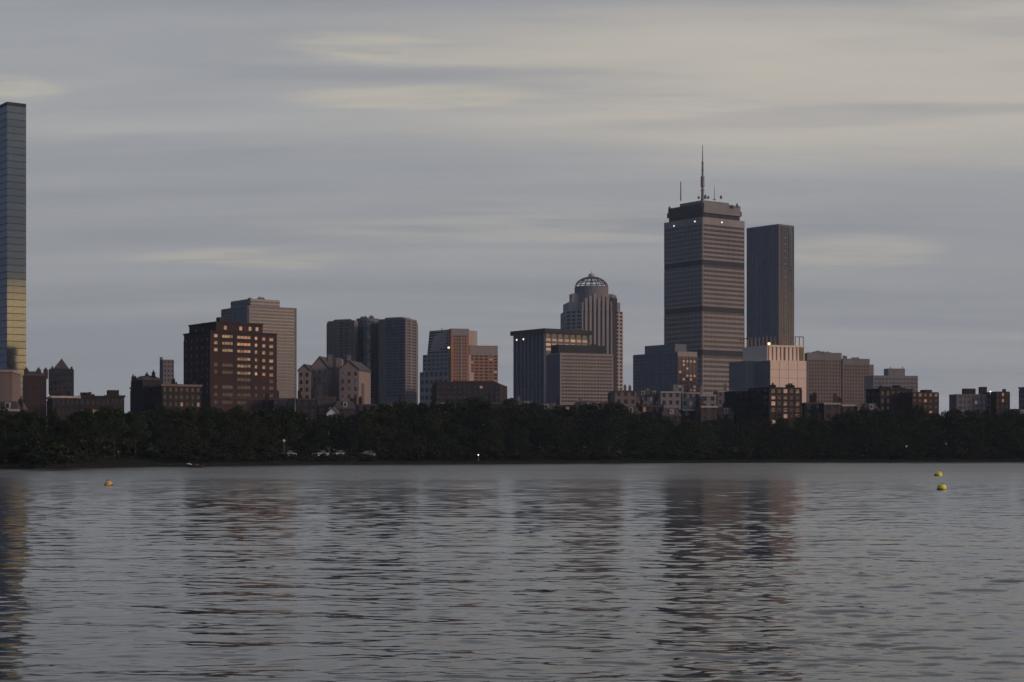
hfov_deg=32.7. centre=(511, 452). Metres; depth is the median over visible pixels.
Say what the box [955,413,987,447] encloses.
tree
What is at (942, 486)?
buoy
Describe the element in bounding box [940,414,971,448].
tree
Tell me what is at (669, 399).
town house
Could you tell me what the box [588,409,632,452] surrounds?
tree
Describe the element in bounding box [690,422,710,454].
tree
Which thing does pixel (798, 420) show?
tree
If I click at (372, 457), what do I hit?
shrub
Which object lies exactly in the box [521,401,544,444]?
tree
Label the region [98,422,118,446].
tree
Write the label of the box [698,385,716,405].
town house
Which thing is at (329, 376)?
gabled stone building
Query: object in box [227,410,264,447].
tree
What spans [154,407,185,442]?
tree
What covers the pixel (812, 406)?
town house
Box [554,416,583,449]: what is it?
tree
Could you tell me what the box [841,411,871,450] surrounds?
tree
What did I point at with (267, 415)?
tree
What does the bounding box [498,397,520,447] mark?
tree
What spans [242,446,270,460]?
shrub
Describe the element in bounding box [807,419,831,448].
tree
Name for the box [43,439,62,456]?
shrub
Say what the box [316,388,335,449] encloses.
town house
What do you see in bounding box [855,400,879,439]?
town house
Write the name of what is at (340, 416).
tree
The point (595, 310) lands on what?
domed stone tower
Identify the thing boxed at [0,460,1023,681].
water
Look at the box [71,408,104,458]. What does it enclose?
tree
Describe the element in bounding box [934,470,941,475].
buoy
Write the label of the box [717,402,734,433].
town house
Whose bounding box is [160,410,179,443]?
tree
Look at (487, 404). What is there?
tree
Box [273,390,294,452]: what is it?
town house
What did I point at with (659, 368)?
dark office block
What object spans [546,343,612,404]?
brown ribbon block
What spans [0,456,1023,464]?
ground
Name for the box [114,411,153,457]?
tree
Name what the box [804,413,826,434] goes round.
tree
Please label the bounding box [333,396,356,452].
town house
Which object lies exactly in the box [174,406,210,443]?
tree
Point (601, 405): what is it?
town house
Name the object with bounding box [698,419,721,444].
tree
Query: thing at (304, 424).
tree
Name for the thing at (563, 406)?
town house
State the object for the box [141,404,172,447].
tree
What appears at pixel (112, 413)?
tree
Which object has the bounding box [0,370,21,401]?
stone apartment block
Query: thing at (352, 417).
tree
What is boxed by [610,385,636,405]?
town house
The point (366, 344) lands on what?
small windows
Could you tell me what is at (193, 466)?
boat
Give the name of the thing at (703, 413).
town house
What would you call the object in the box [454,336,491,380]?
small windows
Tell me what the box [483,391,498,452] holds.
town house
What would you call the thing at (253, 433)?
tree
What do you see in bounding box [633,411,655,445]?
tree
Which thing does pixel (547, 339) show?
small windows
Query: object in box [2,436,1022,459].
undergrowth
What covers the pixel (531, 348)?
finned slab tower
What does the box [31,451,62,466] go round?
shrub
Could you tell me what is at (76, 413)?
tree
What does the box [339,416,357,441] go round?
tree
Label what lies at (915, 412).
tree
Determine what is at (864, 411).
tree
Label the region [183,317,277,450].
brick apartment tower
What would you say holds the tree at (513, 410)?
on the ground
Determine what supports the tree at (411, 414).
on the ground
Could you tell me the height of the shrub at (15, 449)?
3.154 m
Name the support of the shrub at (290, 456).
on the ground
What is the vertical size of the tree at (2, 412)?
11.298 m
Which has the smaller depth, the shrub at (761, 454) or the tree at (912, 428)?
the shrub at (761, 454)
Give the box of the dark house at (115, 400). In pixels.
[103,390,124,414]
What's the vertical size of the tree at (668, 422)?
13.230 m
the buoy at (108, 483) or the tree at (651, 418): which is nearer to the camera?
the buoy at (108, 483)
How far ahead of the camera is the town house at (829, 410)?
644.53 m
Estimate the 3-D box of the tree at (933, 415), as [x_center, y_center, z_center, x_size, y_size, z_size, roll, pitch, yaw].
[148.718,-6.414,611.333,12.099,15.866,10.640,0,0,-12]
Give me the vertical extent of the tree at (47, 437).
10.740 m
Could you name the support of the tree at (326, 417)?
on the ground
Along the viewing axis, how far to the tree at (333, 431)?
466.59 m
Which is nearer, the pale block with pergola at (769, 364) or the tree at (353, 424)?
the tree at (353, 424)
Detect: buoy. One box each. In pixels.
[104,480,112,485]
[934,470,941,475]
[937,483,945,489]
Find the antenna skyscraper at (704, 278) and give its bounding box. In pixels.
[664,145,744,394]
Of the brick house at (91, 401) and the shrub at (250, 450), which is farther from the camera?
the brick house at (91, 401)
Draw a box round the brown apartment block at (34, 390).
[23,367,47,428]
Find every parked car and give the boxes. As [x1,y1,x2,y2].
[281,451,296,455]
[312,451,328,455]
[332,451,344,454]
[359,451,375,455]
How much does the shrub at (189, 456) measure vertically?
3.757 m
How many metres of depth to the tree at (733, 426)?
578.23 m
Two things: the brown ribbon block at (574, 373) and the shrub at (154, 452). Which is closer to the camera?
the shrub at (154, 452)
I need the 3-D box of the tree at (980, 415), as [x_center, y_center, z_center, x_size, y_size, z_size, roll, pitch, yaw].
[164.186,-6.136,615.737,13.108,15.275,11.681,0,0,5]
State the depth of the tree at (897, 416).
613.91 m
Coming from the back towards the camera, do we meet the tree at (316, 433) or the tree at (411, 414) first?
the tree at (411, 414)
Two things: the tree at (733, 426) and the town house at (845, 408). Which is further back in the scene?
the town house at (845, 408)
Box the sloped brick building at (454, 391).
[431,381,506,401]
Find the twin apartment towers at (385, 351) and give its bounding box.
[327,315,417,422]
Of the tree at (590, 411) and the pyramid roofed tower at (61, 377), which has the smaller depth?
the tree at (590, 411)
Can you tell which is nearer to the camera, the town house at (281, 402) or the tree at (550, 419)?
the tree at (550, 419)
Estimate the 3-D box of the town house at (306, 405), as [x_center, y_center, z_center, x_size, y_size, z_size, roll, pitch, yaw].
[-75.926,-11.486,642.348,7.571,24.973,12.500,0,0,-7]
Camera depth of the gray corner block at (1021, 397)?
762.64 m
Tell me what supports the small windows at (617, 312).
in the domed stone tower at (595, 310)
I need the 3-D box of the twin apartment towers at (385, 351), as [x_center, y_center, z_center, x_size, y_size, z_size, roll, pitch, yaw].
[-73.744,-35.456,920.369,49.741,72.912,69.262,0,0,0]
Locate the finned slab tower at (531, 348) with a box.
[510,328,591,402]
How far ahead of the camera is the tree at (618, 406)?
552.43 m
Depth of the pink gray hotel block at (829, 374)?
1255.29 m
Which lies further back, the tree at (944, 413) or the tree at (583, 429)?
the tree at (944, 413)
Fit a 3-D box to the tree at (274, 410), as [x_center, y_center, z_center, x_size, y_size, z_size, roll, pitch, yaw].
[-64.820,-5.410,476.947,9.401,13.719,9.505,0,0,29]
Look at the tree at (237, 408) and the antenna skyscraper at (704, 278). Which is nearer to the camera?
the tree at (237, 408)
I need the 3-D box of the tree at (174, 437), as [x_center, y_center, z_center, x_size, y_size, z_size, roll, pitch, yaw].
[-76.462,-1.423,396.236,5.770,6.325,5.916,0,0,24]
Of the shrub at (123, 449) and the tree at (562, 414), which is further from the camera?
the tree at (562, 414)
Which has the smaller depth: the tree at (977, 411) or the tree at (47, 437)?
the tree at (47, 437)
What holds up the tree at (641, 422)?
on the ground
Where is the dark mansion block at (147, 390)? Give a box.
[129,370,201,448]
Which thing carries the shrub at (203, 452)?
on the ground
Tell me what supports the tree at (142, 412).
on the ground
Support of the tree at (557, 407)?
on the ground
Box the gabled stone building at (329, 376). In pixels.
[297,355,371,403]
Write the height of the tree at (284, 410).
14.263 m
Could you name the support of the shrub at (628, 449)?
on the ground
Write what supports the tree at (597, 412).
on the ground
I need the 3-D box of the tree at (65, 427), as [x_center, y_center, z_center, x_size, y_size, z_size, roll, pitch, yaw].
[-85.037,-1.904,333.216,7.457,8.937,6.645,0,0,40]
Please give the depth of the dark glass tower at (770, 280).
1761.25 m
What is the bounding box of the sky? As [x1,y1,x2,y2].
[0,0,1023,428]
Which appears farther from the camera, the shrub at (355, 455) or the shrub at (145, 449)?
the shrub at (355, 455)
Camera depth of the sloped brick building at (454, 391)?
860.02 m
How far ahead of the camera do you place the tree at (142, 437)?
410.22 m
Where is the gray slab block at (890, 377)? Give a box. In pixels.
[864,366,917,402]
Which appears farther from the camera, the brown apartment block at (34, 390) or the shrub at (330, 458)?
the brown apartment block at (34, 390)
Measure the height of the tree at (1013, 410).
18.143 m
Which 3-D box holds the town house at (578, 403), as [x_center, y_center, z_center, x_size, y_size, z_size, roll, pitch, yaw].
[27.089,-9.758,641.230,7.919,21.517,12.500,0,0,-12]
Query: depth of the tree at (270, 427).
460.98 m
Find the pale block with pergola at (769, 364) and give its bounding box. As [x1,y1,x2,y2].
[729,336,805,402]
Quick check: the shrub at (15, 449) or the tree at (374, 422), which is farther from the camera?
the tree at (374, 422)
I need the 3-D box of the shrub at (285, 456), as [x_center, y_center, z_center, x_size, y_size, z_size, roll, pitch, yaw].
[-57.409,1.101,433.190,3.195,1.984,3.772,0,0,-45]
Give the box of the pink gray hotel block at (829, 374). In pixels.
[805,351,873,404]
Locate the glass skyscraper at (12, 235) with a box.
[0,102,25,398]
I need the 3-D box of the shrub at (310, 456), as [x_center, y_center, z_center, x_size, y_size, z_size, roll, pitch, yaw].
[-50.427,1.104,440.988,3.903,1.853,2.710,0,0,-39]
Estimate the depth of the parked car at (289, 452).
444.85 m
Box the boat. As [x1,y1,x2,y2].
[186,462,204,467]
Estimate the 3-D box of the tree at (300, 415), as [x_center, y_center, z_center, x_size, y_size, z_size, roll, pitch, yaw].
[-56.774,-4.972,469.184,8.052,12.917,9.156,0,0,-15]
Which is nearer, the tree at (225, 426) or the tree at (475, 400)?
the tree at (225, 426)
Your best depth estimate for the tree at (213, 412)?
440.19 m
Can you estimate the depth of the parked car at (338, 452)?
457.30 m
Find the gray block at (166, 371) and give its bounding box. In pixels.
[160,357,173,383]
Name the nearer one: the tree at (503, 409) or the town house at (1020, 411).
the tree at (503, 409)
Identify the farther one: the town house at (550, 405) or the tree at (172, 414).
the town house at (550, 405)
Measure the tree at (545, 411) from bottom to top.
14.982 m
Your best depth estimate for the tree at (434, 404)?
538.96 m
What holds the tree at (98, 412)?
on the ground
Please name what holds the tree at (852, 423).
on the ground
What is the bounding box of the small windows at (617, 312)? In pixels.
[562,312,621,389]
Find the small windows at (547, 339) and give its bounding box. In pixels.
[546,338,580,344]
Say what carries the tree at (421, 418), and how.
on the ground
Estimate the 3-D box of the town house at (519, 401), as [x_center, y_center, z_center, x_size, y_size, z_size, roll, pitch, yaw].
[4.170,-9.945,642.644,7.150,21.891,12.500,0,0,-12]
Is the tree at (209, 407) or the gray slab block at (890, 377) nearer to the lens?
the tree at (209, 407)
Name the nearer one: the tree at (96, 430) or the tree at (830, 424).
the tree at (96, 430)
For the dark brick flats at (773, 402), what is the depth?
644.62 m
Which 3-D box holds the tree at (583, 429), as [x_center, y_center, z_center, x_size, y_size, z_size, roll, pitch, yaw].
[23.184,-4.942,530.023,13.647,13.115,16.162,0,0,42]
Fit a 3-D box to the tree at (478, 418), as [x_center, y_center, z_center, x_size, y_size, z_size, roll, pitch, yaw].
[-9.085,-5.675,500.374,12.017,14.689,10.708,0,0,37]
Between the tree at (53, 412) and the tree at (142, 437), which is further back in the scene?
the tree at (142, 437)
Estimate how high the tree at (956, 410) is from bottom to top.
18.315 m
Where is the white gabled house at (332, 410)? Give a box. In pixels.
[326,407,339,452]
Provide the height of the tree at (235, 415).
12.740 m
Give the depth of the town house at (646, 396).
764.12 m
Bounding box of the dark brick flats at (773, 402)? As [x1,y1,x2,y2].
[724,383,801,449]
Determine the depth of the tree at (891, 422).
583.75 m
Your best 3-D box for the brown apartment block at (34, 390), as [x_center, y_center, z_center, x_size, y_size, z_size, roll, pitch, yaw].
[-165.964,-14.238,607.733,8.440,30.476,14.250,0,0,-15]
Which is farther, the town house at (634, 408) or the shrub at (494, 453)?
the town house at (634, 408)
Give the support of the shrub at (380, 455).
on the ground
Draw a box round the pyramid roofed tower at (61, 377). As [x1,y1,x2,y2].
[49,358,73,395]
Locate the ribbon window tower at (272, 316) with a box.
[221,297,296,410]
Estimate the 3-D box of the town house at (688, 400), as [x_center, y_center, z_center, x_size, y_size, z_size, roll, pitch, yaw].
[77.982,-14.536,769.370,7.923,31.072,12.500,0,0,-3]
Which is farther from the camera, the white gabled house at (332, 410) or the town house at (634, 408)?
the town house at (634, 408)
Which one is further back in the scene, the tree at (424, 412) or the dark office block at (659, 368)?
the dark office block at (659, 368)
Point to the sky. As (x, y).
(437, 164)
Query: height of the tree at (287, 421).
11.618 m
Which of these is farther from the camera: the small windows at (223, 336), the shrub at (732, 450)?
the small windows at (223, 336)
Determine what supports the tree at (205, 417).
on the ground
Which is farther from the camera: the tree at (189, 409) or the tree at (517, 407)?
the tree at (517, 407)
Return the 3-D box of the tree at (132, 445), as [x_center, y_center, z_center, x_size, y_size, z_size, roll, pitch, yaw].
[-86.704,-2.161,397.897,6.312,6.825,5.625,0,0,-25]
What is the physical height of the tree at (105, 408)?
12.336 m
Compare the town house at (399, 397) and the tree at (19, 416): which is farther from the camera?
the town house at (399, 397)
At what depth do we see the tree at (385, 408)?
498.47 m
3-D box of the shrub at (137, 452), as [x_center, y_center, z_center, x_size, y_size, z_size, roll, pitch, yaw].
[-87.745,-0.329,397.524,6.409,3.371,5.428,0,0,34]
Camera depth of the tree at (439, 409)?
511.57 m
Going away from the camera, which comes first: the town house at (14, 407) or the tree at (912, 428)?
the town house at (14, 407)
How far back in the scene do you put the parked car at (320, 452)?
453.13 m
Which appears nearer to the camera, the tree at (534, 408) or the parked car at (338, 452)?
the parked car at (338, 452)
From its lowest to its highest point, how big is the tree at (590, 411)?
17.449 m
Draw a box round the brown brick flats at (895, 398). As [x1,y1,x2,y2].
[865,385,938,449]
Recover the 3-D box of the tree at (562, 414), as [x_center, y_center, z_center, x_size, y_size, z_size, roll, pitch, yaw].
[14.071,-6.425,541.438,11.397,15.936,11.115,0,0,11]
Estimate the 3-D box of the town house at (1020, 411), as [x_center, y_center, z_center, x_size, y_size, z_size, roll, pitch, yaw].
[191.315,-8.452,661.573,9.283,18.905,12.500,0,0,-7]
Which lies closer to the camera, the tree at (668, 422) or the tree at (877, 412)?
the tree at (668, 422)
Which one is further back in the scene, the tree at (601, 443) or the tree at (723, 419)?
the tree at (723, 419)
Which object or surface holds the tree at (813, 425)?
on the ground
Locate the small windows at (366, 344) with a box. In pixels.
[340,320,415,397]
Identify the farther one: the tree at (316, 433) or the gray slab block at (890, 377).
the gray slab block at (890, 377)
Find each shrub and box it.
[9,445,28,460]
[31,443,49,454]
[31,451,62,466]
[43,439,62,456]
[46,443,73,460]
[55,448,78,464]
[115,445,133,452]
[116,445,140,455]
[139,444,161,456]
[147,449,169,460]
[177,446,198,461]
[191,448,215,461]
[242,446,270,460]
[253,446,270,460]
[255,444,276,455]
[277,454,287,459]
[281,453,293,457]
[308,454,319,460]
[326,455,334,460]
[335,453,344,460]
[347,452,364,458]
[359,454,369,459]
[368,455,375,460]
[376,453,388,458]
[467,454,481,459]
[480,450,499,459]
[617,448,635,456]
[618,450,635,458]
[728,446,740,455]
[755,451,770,459]
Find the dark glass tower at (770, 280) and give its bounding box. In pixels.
[747,224,793,346]
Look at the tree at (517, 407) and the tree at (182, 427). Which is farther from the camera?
the tree at (517, 407)
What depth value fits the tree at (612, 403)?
572.93 m
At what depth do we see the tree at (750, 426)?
581.41 m
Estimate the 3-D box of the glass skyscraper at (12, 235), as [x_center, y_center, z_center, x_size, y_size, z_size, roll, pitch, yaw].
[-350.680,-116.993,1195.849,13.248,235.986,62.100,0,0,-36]
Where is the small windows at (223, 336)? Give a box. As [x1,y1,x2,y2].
[222,335,256,403]
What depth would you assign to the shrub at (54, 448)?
312.12 m
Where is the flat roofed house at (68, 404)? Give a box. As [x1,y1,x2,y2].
[46,391,80,427]
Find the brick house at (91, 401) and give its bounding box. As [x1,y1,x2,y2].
[80,392,107,424]
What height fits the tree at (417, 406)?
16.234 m
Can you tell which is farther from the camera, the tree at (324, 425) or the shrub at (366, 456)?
the tree at (324, 425)
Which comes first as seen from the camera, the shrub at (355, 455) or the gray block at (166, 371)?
the shrub at (355, 455)
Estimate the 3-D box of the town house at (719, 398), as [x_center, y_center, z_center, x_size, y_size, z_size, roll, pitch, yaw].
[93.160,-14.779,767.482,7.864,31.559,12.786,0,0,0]
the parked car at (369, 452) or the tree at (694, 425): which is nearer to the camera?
the parked car at (369, 452)
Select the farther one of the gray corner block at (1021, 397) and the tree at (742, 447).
the gray corner block at (1021, 397)
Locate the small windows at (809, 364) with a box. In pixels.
[809,364,867,402]
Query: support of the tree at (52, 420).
on the ground
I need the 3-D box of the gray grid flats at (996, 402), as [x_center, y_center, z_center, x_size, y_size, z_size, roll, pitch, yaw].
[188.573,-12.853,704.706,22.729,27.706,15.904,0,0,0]
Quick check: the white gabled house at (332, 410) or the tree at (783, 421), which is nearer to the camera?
the white gabled house at (332, 410)
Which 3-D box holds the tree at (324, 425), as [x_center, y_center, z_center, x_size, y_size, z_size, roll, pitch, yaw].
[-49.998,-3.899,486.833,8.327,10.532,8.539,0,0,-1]
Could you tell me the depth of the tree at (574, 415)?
539.61 m
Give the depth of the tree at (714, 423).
575.15 m
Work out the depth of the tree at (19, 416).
373.53 m
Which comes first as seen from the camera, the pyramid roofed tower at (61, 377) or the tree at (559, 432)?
the tree at (559, 432)
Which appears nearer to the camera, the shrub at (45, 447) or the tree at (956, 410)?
the shrub at (45, 447)
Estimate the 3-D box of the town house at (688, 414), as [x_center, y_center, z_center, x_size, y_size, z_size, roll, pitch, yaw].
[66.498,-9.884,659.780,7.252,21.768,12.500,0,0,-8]
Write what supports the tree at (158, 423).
on the ground
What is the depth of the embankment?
471.51 m
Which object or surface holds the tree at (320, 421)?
on the ground
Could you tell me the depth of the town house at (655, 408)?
648.38 m
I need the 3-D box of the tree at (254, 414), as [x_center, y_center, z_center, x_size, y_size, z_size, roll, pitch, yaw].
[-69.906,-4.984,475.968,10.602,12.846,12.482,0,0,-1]
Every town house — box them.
[0,397,27,414]
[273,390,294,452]
[295,388,315,453]
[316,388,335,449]
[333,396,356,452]
[356,396,379,453]
[380,394,401,450]
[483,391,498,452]
[514,396,532,443]
[536,402,555,447]
[556,396,575,410]
[574,397,599,450]
[597,392,619,438]
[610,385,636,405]
[621,401,640,441]
[636,388,658,405]
[639,395,660,441]
[658,384,680,409]
[659,403,681,445]
[679,398,698,442]
[681,385,699,408]
[692,396,717,450]
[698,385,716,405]
[713,383,726,407]
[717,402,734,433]
[802,391,822,448]
[822,393,840,437]
[838,397,861,442]
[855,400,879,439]
[998,406,1023,447]
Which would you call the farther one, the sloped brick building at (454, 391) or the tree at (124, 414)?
the sloped brick building at (454, 391)
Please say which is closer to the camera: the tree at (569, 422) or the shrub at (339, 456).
the shrub at (339, 456)
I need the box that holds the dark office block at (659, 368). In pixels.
[633,343,696,391]
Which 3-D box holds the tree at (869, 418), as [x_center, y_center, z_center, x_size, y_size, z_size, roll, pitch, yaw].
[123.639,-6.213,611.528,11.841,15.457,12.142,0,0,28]
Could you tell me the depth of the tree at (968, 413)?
605.65 m
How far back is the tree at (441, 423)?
496.52 m
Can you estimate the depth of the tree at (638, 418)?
556.78 m
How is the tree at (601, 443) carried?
on the ground
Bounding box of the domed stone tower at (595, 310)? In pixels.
[560,271,622,390]
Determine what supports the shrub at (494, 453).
on the ground
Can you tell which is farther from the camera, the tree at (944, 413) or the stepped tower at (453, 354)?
the stepped tower at (453, 354)
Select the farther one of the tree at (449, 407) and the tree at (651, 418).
the tree at (651, 418)
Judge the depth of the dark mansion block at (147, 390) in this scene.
606.15 m
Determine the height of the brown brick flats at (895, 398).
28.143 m
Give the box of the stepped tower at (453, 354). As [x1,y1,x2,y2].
[420,328,497,405]
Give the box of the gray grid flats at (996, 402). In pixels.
[949,387,1009,448]
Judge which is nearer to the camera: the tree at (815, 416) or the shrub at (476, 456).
the shrub at (476, 456)
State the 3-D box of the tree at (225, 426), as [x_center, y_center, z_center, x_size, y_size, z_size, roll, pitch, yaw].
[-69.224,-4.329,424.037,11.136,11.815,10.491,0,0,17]
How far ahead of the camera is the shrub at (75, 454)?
326.50 m
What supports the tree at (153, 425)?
on the ground
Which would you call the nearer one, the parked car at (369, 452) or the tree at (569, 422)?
the parked car at (369, 452)
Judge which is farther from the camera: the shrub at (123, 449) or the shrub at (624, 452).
the shrub at (624, 452)
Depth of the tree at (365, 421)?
475.93 m
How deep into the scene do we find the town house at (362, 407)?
639.81 m
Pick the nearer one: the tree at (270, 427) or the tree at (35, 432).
the tree at (35, 432)
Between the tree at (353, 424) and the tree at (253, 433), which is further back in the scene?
the tree at (353, 424)
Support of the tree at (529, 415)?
on the ground
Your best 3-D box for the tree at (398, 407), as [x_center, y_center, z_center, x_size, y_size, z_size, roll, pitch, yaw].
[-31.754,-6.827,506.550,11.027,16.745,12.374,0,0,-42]
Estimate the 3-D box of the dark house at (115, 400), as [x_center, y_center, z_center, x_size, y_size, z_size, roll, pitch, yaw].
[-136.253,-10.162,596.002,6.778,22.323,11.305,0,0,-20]
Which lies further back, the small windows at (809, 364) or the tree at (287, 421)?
the small windows at (809, 364)
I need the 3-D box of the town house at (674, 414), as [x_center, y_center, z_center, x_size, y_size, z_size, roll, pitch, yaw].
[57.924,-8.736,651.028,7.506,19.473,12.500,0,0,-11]
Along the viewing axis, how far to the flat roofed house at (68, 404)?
561.55 m
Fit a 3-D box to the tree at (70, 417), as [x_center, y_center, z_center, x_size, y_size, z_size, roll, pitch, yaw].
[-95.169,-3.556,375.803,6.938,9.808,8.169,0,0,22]
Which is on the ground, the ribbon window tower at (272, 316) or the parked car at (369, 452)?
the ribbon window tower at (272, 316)
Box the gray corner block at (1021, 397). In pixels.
[1018,387,1023,408]
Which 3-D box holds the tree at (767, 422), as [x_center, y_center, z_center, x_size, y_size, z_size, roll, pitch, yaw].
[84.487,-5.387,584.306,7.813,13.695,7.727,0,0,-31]
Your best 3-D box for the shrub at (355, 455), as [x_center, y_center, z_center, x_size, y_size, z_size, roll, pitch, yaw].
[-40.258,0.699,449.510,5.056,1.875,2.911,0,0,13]
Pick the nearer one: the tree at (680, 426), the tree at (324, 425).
the tree at (324, 425)
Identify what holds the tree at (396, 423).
on the ground
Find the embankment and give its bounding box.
[0,460,1023,468]
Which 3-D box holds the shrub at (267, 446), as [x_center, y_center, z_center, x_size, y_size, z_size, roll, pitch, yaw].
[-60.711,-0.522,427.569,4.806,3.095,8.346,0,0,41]
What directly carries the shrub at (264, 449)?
on the ground
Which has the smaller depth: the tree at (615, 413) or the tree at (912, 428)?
the tree at (615, 413)
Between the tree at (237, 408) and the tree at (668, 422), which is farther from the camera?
the tree at (668, 422)
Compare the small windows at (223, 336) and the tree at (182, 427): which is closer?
the tree at (182, 427)
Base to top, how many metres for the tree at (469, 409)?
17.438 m
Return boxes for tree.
[0,406,17,438]
[1,410,33,442]
[19,411,51,445]
[21,410,50,445]
[44,414,62,439]
[45,409,60,434]
[50,420,85,465]
[58,414,88,444]
[68,411,87,443]
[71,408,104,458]
[84,409,112,443]
[95,406,121,438]
[98,407,131,457]
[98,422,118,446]
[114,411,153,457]
[114,420,147,454]
[116,408,129,447]
[117,417,165,446]
[119,429,146,456]
[125,411,154,456]
[137,409,174,443]
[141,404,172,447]
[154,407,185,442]
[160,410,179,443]
[161,433,190,459]
[165,411,202,453]
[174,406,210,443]
[189,410,221,450]
[193,408,234,448]
[199,406,224,447]
[202,411,249,451]
[204,408,248,446]
[226,414,259,448]
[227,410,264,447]
[228,405,262,427]
[247,409,282,445]
[252,412,272,445]
[256,408,280,446]
[264,408,288,453]
[270,414,303,450]
[272,406,297,450]
[288,417,318,452]
[289,410,315,449]
[303,414,334,450]
[303,425,331,450]
[305,416,331,445]
[318,420,346,454]
[320,417,357,453]
[329,413,357,450]
[337,419,361,452]
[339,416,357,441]
[347,411,395,451]
[350,410,365,453]
[355,409,380,450]
[368,413,406,453]
[369,403,405,455]
[387,401,419,437]
[387,408,421,447]
[404,402,431,442]
[404,403,435,446]
[405,403,444,446]
[420,407,454,446]
[428,401,452,443]
[429,411,472,449]
[437,400,474,440]
[456,401,485,450]
[462,396,484,435]
[462,408,497,446]
[466,399,506,443]
[482,405,518,447]
[497,406,534,448]
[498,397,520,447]
[505,405,534,448]
[511,403,553,453]
[512,408,549,446]
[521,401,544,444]
[528,409,558,451]
[535,412,559,450]
[540,420,577,458]
[542,407,574,445]
[549,406,563,419]
[552,408,585,448]
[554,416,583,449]
[570,403,601,446]
[571,415,610,456]
[573,409,627,450]
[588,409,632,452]
[590,415,626,455]
[596,402,633,444]
[606,403,635,441]
[622,411,650,448]
[626,418,655,449]
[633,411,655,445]
[639,414,664,444]
[652,417,680,446]
[666,423,696,449]
[675,420,712,449]
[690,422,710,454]
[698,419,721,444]
[706,419,722,447]
[712,416,734,439]
[717,419,744,448]
[729,419,757,448]
[733,440,751,454]
[754,417,775,447]
[772,417,791,445]
[788,414,808,448]
[802,418,833,449]
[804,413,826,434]
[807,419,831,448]
[818,416,848,449]
[832,410,868,449]
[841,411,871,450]
[848,413,878,445]
[857,407,880,428]
[870,408,890,442]
[876,409,897,447]
[877,414,918,446]
[877,418,910,449]
[893,416,932,447]
[898,405,932,448]
[920,412,945,455]
[935,410,964,446]
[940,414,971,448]
[945,410,986,449]
[951,407,963,434]
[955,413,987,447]
[962,409,983,449]
[966,414,994,449]
[999,409,1018,449]
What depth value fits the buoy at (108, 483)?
160.67 m
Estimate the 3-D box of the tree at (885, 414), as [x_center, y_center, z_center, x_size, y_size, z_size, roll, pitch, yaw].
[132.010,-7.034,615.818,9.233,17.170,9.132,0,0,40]

